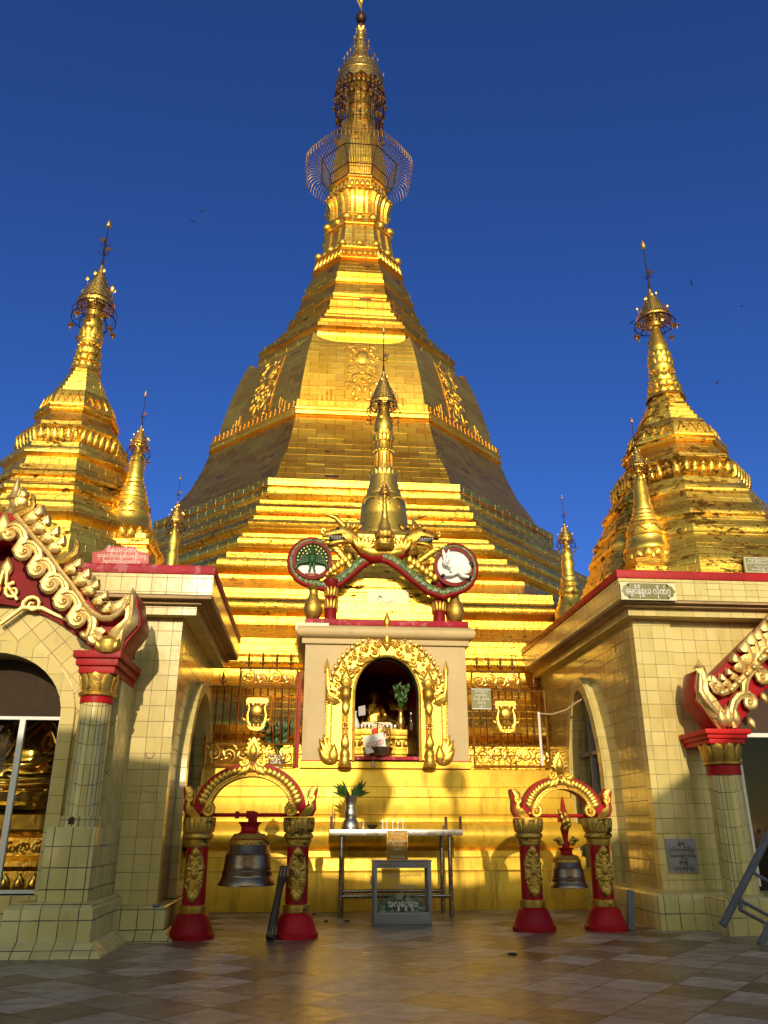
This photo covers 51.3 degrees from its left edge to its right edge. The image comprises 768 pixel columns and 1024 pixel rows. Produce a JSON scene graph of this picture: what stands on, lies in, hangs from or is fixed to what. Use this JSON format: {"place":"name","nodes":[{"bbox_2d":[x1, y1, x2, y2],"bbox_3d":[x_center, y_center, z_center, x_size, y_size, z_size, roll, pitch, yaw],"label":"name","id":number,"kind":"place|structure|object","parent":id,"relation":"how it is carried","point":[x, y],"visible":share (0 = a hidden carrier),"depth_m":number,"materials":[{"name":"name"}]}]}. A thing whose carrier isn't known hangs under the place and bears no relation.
{"place":"outdoors","nodes":[
{"label":"outdoors","id":0,"kind":"place"},
{"bbox_2d":[0,909,767,1023],"bbox_3d":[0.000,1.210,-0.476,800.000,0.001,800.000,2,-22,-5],"label":"ground","id":1,"kind":"structure","parent":0,"point":[461,967],"depth_m":7.43,"materials":[{"name":"grey tile"}]},
{"bbox_2d":[0,476,240,959],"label":"prayer hall","id":2,"kind":"structure","parent":1,"relation":"on","point":[109,667],"depth_m":10.39,"materials":[{"name":"tile"}]},
{"bbox_2d":[0,812,45,889],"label":"statue throne","id":3,"kind":"object","parent":2,"relation":"in","point":[21,864],"visible":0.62,"depth_m":10.39,"materials":[{"name":"gold metal"}]},
{"bbox_2d":[0,720,58,811],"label":"buddha statue","id":4,"kind":"object","parent":3,"relation":"on","point":[35,773],"visible":0.37,"depth_m":11.23,"materials":[{"name":"gold metal"}]},
{"bbox_2d":[0,716,59,893],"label":"window frame","id":5,"kind":"structure","parent":2,"relation":"in","point":[23,719],"depth_m":9.97,"materials":[{"name":"white metal"}]},
{"bbox_2d":[0,220,163,564],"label":"roof stupa","id":6,"kind":"object","parent":2,"relation":"on","point":[66,458],"visible":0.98,"depth_m":13.10,"materials":[{"name":"gold metal"}]},
{"bbox_2d":[92,545,148,563],"bbox_3d":[-3.749,0.627,11.412,0.796,0.298,0.054,2,-22,-5],"label":"dedication plaque","id":7,"kind":"object","parent":2,"relation":"on","point":[121,554],"visible":1,"depth_m":11.39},
{"bbox_2d":[112,391,157,563],"bbox_3d":[-4.109,-0.417,13.156,0.909,3.620,0.923,2,-22,-5],"label":"stupa","id":8,"kind":"object","parent":2,"relation":"on","point":[131,509],"visible":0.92,"depth_m":12.81,"materials":[{"name":"gold metal"}]},
{"bbox_2d":[169,735,317,941],"bbox_3d":[-1.775,4.214,10.527,1.890,2.475,0.590,2,-22,-5],"label":"bell stand","id":9,"kind":"object","parent":1,"relation":"on","point":[191,922],"visible":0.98,"depth_m":10.33,"materials":[{"name":"gold metal"}]},
{"bbox_2d":[218,811,274,886],"bbox_3d":[-1.772,4.396,10.477,0.734,0.900,0.734,2,-22,-5],"label":"bronze bell","id":10,"kind":"object","parent":9,"relation":"hanging from","point":[247,862],"visible":1,"depth_m":10.22,"materials":[{"name":"grey metal"}]},
{"bbox_2d":[266,865,289,940],"bbox_3d":[-1.332,4.892,10.008,0.266,0.860,0.137,10,-24,-23],"label":"bell beater","id":11,"kind":"object","parent":1,"relation":"on","point":[283,875],"visible":1,"depth_m":9.98,"materials":[{"name":"brown wood"}]},
{"bbox_2d":[179,767,590,912],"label":"stepped platform","id":12,"kind":"structure","parent":1,"relation":"on","point":[486,861],"depth_m":13.83,"materials":[{"name":"gold metal"}]},
{"bbox_2d":[203,651,298,766],"bbox_3d":[-2.384,3.531,14.457,1.618,2.034,0.066,2,-22,-5],"label":"ornate fence","id":13,"kind":"object","parent":12,"relation":"on","point":[256,709],"visible":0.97,"depth_m":14.41,"materials":[{"name":"gold metal"}]},
{"bbox_2d":[260,719,293,767],"bbox_3d":[-1.981,4.249,14.708,0.693,0.914,0.480,2,-22,-5],"label":"potted plant","id":14,"kind":"object","parent":12,"relation":"on","point":[276,736],"visible":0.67,"depth_m":14.63,"materials":[{"name":"green plant"}]},
{"bbox_2d":[293,671,301,767],"bbox_3d":[-1.581,3.778,14.611,0.100,1.720,0.080,2,-22,-5],"label":"red post","id":15,"kind":"object","parent":12,"relation":"on","point":[298,719],"visible":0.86,"depth_m":14.56,"materials":[{"name":"red paint"}]},
{"bbox_2d":[153,0,587,768],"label":"great pagoda","id":16,"kind":"object","parent":12,"relation":"on","point":[291,456],"visible":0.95,"depth_m":26.98,"materials":[{"name":"gold metal"}]},
{"bbox_2d":[164,475,185,564],"bbox_3d":[-5.183,1.222,19.530,0.840,4.641,0.827,2,-22,-5],"label":"stupa","id":17,"kind":"object","parent":16,"relation":"on","point":[175,520],"visible":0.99,"depth_m":19.71,"materials":[{"name":"gold metal"}]},
{"bbox_2d":[554,494,581,620],"bbox_3d":[4.564,1.526,19.787,0.880,4.264,0.867,2,-22,-5],"label":"stupa","id":18,"kind":"object","parent":16,"relation":"on","point":[570,592],"visible":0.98,"depth_m":19.61,"materials":[{"name":"gold metal"}]},
{"bbox_2d":[296,612,475,768],"bbox_3d":[-0.080,3.757,16.085,3.390,2.840,3.225,2,-22,-5],"label":"shrine","id":19,"kind":"object","parent":12,"relation":"on","point":[347,663],"visible":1,"depth_m":14.89,"materials":[{"name":"beige paint"}]},
{"bbox_2d":[295,622,328,629],"bbox_3d":[-1.346,2.147,15.003,0.620,0.140,0.016,2,-22,-5],"label":"name plate","id":20,"kind":"object","parent":19,"relation":"attached to","point":[313,624],"visible":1,"depth_m":15.01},
{"bbox_2d":[304,585,321,617],"bbox_3d":[-1.361,1.756,15.385,0.360,0.665,0.360,2,-22,-5],"label":"water pot","id":21,"kind":"object","parent":19,"relation":"on","point":[313,606],"visible":0.94,"depth_m":15.24,"materials":[{"name":"gold metal"}]},
{"bbox_2d":[323,578,337,618],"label":"roof column","id":22,"kind":"structure","parent":19,"relation":"on","point":[330,603],"depth_m":15.35,"materials":[{"name":"red paint"}]},
{"bbox_2d":[287,515,440,591],"bbox_3d":[-0.378,0.818,15.787,3.045,1.616,0.342,0,-22,-1],"label":"naga","id":23,"kind":"object","parent":22,"relation":"on","point":[400,550],"visible":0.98,"depth_m":15.67,"materials":[{"name":"multicoloured paint"}]},
{"bbox_2d":[294,542,328,575],"bbox_3d":[-1.395,0.931,15.545,0.682,0.705,0.160,2,-22,-5],"label":"peacock relief","id":24,"kind":"object","parent":23,"relation":"on","point":[312,554],"visible":1,"depth_m":15.57,"materials":[{"name":"green metal"}]},
{"bbox_2d":[374,462,394,550],"bbox_3d":[0.012,-0.145,15.936,0.411,1.872,0.409,2,-22,-5],"label":"tiny stupa","id":25,"kind":"object","parent":23,"relation":"on","point":[384,534],"visible":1,"depth_m":15.62,"materials":[{"name":"gold metal"}]},
{"bbox_2d":[358,687,387,728],"bbox_3d":[-0.216,4.280,16.996,1.040,1.133,1.050,2,-22,-5],"label":"buddha statue","id":26,"kind":"object","parent":19,"relation":"in","point":[374,709],"visible":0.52,"depth_m":16.99,"materials":[{"name":"gold metal"}]},
{"bbox_2d":[368,746,392,755],"bbox_3d":[-0.080,4.336,14.446,0.500,0.155,0.500,2,-22,-5],"label":"offering basin","id":27,"kind":"object","parent":19,"relation":"on","point":[382,751],"visible":0.84,"depth_m":14.27,"materials":[{"name":"brown metal"}]},
{"bbox_2d":[363,732,386,753],"bbox_3d":[-0.164,4.138,14.323,0.441,0.383,0.014,2,-22,-5],"label":"placard","id":28,"kind":"object","parent":27,"relation":"attached to","point":[374,740],"visible":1,"depth_m":14.33,"materials":[{"name":"white paper"}]},
{"bbox_2d":[371,716,385,738],"bbox_3d":[-0.103,4.046,14.720,0.280,0.620,0.035,2,-22,-5],"label":"paper flag","id":29,"kind":"object","parent":27,"relation":"in","point":[374,730],"visible":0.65,"depth_m":14.71,"materials":[{"name":"red paper"}]},
{"bbox_2d":[382,725,392,749],"bbox_3d":[0.056,4.117,14.588,0.209,0.453,0.133,2,-22,-5],"label":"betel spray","id":30,"kind":"object","parent":27,"relation":"in","point":[388,735],"visible":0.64,"depth_m":14.59,"materials":[{"name":"gold plant"}]},
{"bbox_2d":[355,729,408,756],"bbox_3d":[-0.140,4.433,15.074,1.150,0.580,0.804,2,-22,-5],"label":"altar","id":31,"kind":"object","parent":19,"relation":"in","point":[400,743],"visible":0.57,"depth_m":14.82,"materials":[{"name":"gold metal"}]},
{"bbox_2d":[355,711,358,728],"bbox_3d":[-0.542,3.903,14.983,0.170,0.340,0.170,2,-22,-5],"label":"flower vase","id":32,"kind":"object","parent":31,"relation":"on","point":[356,723],"visible":0.49,"depth_m":14.91,"materials":[{"name":"white ceramic"}]},
{"bbox_2d":[358,705,365,715],"bbox_3d":[-0.418,3.754,15.124,0.140,0.200,0.010,2,-22,-5],"label":"greeting card","id":33,"kind":"object","parent":32,"relation":"in","point":[361,710],"visible":1,"depth_m":15.12,"materials":[{"name":"paper"}]},
{"bbox_2d":[362,722,391,728],"bbox_3d":[-0.138,4.061,15.139,0.600,0.160,0.026,2,-22,-5],"label":"name board","id":34,"kind":"object","parent":31,"relation":"on","point":[379,725],"visible":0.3,"depth_m":15.14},
{"bbox_2d":[396,709,404,729],"bbox_3d":[0.317,3.940,15.146,0.170,0.390,0.170,2,-22,-5],"label":"flower vase","id":35,"kind":"object","parent":31,"relation":"on","point":[400,722],"visible":0.91,"depth_m":15.09,"materials":[{"name":"gold metal"}]},
{"bbox_2d":[393,682,412,708],"bbox_3d":[0.360,3.525,15.311,0.402,0.568,0.254,2,-22,-5],"label":"flower spray","id":36,"kind":"object","parent":35,"relation":"on","point":[402,700],"visible":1,"depth_m":15.27,"materials":[{"name":"green plant"}]},
{"bbox_2d":[326,325,447,620],"bbox_3d":[-0.010,-0.968,18.020,2.480,7.666,2.440,2,-22,-5],"label":"shrine stupa","id":37,"kind":"object","parent":19,"relation":"on","point":[352,598],"visible":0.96,"depth_m":16.60,"materials":[{"name":"gold metal"}]},
{"bbox_2d":[368,589,408,603],"bbox_3d":[0.085,1.702,15.794,0.800,0.350,0.033,2,-22,-5],"label":"donor plate","id":38,"kind":"object","parent":37,"relation":"attached to","point":[386,596],"visible":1,"depth_m":15.79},
{"bbox_2d":[430,581,446,620],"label":"roof column","id":39,"kind":"structure","parent":19,"relation":"on","point":[439,606],"depth_m":15.47,"materials":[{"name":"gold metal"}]},
{"bbox_2d":[320,512,478,599],"bbox_3d":[0.297,0.875,15.748,3.149,1.738,0.284,2,-22,-5],"label":"naga","id":40,"kind":"object","parent":39,"relation":"on","point":[455,585],"visible":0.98,"depth_m":15.63,"materials":[{"name":"multicoloured paint"}]},
{"bbox_2d":[437,549,473,578],"bbox_3d":[1.395,1.028,15.635,0.726,0.603,0.216,4,-22,-9],"label":"rabbit relief","id":41,"kind":"object","parent":40,"relation":"attached to","point":[461,567],"visible":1,"depth_m":15.55,"materials":[{"name":"white paint"}]},
{"bbox_2d":[446,595,463,620],"bbox_3d":[1.385,1.845,15.609,0.360,0.665,0.360,2,-22,-5],"label":"water pot","id":42,"kind":"object","parent":19,"relation":"on","point":[455,610],"visible":0.66,"depth_m":15.45,"materials":[{"name":"gold metal"}]},
{"bbox_2d":[470,656,550,767],"bbox_3d":[2.333,3.683,14.841,1.432,2.034,0.066,2,-22,-5],"label":"ornate fence","id":43,"kind":"object","parent":12,"relation":"on","point":[506,713],"visible":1,"depth_m":14.76,"materials":[{"name":"gold metal"}]},
{"bbox_2d":[471,688,491,709],"bbox_3d":[1.802,3.463,14.820,0.370,0.380,0.017,2,-22,-5],"label":"notice plate","id":44,"kind":"object","parent":43,"relation":"attached to","point":[480,698],"visible":1,"depth_m":14.81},
{"bbox_2d":[328,816,462,917],"bbox_3d":[0.165,5.693,12.899,2.132,1.462,0.800,2,-22,-5],"label":"offering table","id":45,"kind":"object","parent":1,"relation":"on","point":[342,834],"visible":0.97,"depth_m":12.69,"materials":[{"name":"metal"}]},
{"bbox_2d":[341,795,359,829],"bbox_3d":[-0.545,4.917,13.095,0.304,0.525,0.304,2,-22,-5],"label":"flower vase","id":46,"kind":"object","parent":45,"relation":"on","point":[350,821],"visible":0.98,"depth_m":13.00,"materials":[{"name":"metal"}]},
{"bbox_2d":[333,780,369,796],"bbox_3d":[-0.576,4.557,13.194,0.595,0.283,0.611,-4,-22,10],"label":"leaf bunch","id":47,"kind":"object","parent":46,"relation":"in","point":[342,790],"visible":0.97,"depth_m":13.16,"materials":[{"name":"green plant"}]},
{"bbox_2d":[360,822,365,829],"bbox_3d":[-0.336,5.053,12.888,0.110,0.120,0.107,2,-22,-5],"label":"offering cup","id":48,"kind":"object","parent":45,"relation":"on","point":[362,825],"visible":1,"depth_m":12.85,"materials":[{"name":"gold metal"}]},
{"bbox_2d":[367,825,377,829],"bbox_3d":[-0.188,5.061,12.845,0.200,0.075,0.200,2,-22,-5],"label":"clay bowl","id":49,"kind":"object","parent":45,"relation":"on","point":[371,827],"visible":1,"depth_m":12.79,"materials":[{"name":"brown ceramic"}]},
{"bbox_2d":[370,859,431,925],"bbox_3d":[0.237,5.542,11.681,0.893,0.850,0.446,2,-22,-5],"label":"donation box","id":50,"kind":"object","parent":1,"relation":"on","point":[424,918],"visible":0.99,"depth_m":11.48,"materials":[{"name":"grey metal"}]},
{"bbox_2d":[385,895,394,903],"bbox_3d":[0.090,5.580,11.500,0.078,0.062,0.173,16,27,35],"label":"banknote","id":51,"kind":"object","parent":50,"relation":"in","point":[391,898],"visible":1,"depth_m":11.51,"materials":[{"name":"green paper"}]},
{"bbox_2d":[387,828,407,859],"bbox_3d":[0.196,4.932,11.837,0.310,0.479,0.070,2,-22,-5],"label":"gold plate sign","id":52,"kind":"object","parent":50,"relation":"on","point":[397,844],"visible":0.93,"depth_m":11.83,"materials":[{"name":"gold metal"}]},
{"bbox_3d":[0.474,5.672,11.501,0.172,0.058,0.078,8,6,41],"label":"banknote","id":53,"kind":"object","parent":50,"relation":"in","visible":0},
{"bbox_2d":[405,896,417,904],"bbox_3d":[0.396,5.632,11.563,0.173,0.078,0.059,27,-60,15],"label":"banknote","id":54,"kind":"object","parent":53,"relation":"on","point":[408,898],"visible":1,"depth_m":11.57,"materials":[{"name":"green paper"}]},
{"bbox_3d":[0.018,5.635,11.471,0.078,0.057,0.172,6,9,32],"label":"banknote","id":55,"kind":"object","parent":50,"relation":"in","visible":0},
{"bbox_2d":[385,896,396,906],"bbox_3d":[0.106,5.599,11.492,0.172,0.078,0.057,-26,-49,-2],"label":"banknote","id":56,"kind":"object","parent":55,"relation":"on","point":[394,901],"visible":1,"depth_m":11.49,"materials":[{"name":"green paper"}]},
{"bbox_2d":[508,750,628,932],"bbox_3d":[2.529,4.574,11.275,1.590,2.352,0.590,2,-22,-5],"label":"bell stand","id":57,"kind":"object","parent":1,"relation":"on","point":[533,915],"visible":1,"depth_m":11.09,"materials":[{"name":"red painted wood"},{"name":"gold"},{"name":"bronze"}]},
{"bbox_2d":[550,797,588,888],"bbox_3d":[2.557,4.642,11.272,0.527,1.184,0.527,2,-22,-5],"label":"bronze bell","id":58,"kind":"object","parent":57,"relation":"hanging from","point":[567,871],"visible":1,"depth_m":11.04,"materials":[{"name":"grey metal"}]},
{"bbox_2d":[626,890,634,930],"bbox_3d":[3.374,5.449,10.949,0.103,0.507,0.212,-15,-26,34],"label":"wooden post","id":59,"kind":"object","parent":1,"relation":"on","point":[630,909],"visible":0.97,"depth_m":10.93,"materials":[{"name":"grey paint"}]},
{"bbox_2d":[521,570,767,935],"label":"prayer hall","id":60,"kind":"structure","parent":1,"relation":"on","point":[660,730],"depth_m":12.77,"materials":[{"name":"tile"}]},
{"bbox_2d":[537,699,581,765],"bbox_3d":[3.265,4.030,14.687,0.874,1.206,0.050,2,-22,-5],"label":"white pipe","id":61,"kind":"object","parent":60,"relation":"attached to","point":[539,730],"visible":1,"depth_m":14.69,"materials":[{"name":"white plastic"}]},
{"bbox_2d":[580,705,598,817],"bbox_3d":[3.928,4.919,14.669,0.080,3.000,1.700,2,-22,-5],"label":"side window frame","id":62,"kind":"structure","parent":60,"relation":"in","point":[593,752],"depth_m":15.00,"materials":[{"name":"grey metal"}]},
{"bbox_2d":[623,417,669,570],"bbox_3d":[4.654,-0.166,14.421,0.920,3.478,0.920,2,-22,-5],"label":"stupa","id":63,"kind":"object","parent":60,"relation":"on","point":[647,546],"visible":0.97,"depth_m":13.95,"materials":[{"name":"gold metal"}]},
{"bbox_2d":[620,582,676,600],"bbox_3d":[4.182,1.258,12.688,0.911,0.306,0.040,2,-22,-5],"label":"name board","id":64,"kind":"object","parent":60,"relation":"attached to","point":[654,591],"visible":1,"depth_m":12.68,"materials":[{"name":"metal"}]},
{"bbox_2d":[580,240,767,598],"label":"roof stupa","id":65,"kind":"object","parent":60,"relation":"on","point":[710,506],"visible":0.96,"depth_m":14.69,"materials":[{"name":"gold metal"}]},
{"bbox_2d":[665,838,698,872],"bbox_3d":[4.392,5.063,11.782,0.463,0.470,0.024,2,-22,-5],"label":"marble plaque","id":66,"kind":"object","parent":60,"relation":"attached to","point":[682,857],"visible":1,"depth_m":11.77,"materials":[{"name":"grey stone"}]},
{"bbox_2d":[740,733,767,885],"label":"window frame","id":67,"kind":"structure","parent":60,"relation":"in","point":[763,735],"depth_m":12.06,"materials":[{"name":"metal"}]},
{"bbox_2d":[742,557,767,573],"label":"donor board","id":68,"kind":"object","parent":60,"relation":"on","point":[755,564],"visible":1,"depth_m":13.15,"materials":[{"name":"white stone"}]},
{"bbox_2d":[719,828,767,944],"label":"tubular rack","id":69,"kind":"object","parent":1,"relation":"on","point":[736,900],"visible":0.95,"depth_m":10.02,"materials":[{"name":"metal"}]},
{"bbox_2d":[0,0,767,576],"label":"sky","id":70,"kind":"structure","parent":0,"point":[545,141],"materials":[{"name":"blue"}]},
{"bbox_3d":[0.166,5.650,11.534,0.172,0.062,0.078,9,-6,2],"label":"banknote","id":71,"kind":"object","parent":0,"visible":0},
{"bbox_2d":[394,892,403,899],"bbox_3d":[0.199,5.607,11.640,0.173,0.078,0.058,-27,-21,-27],"label":"banknote","id":72,"kind":"object","parent":71,"relation":"on","point":[399,895],"visible":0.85,"depth_m":11.66,"materials":[{"name":"green paper"}]}
]}

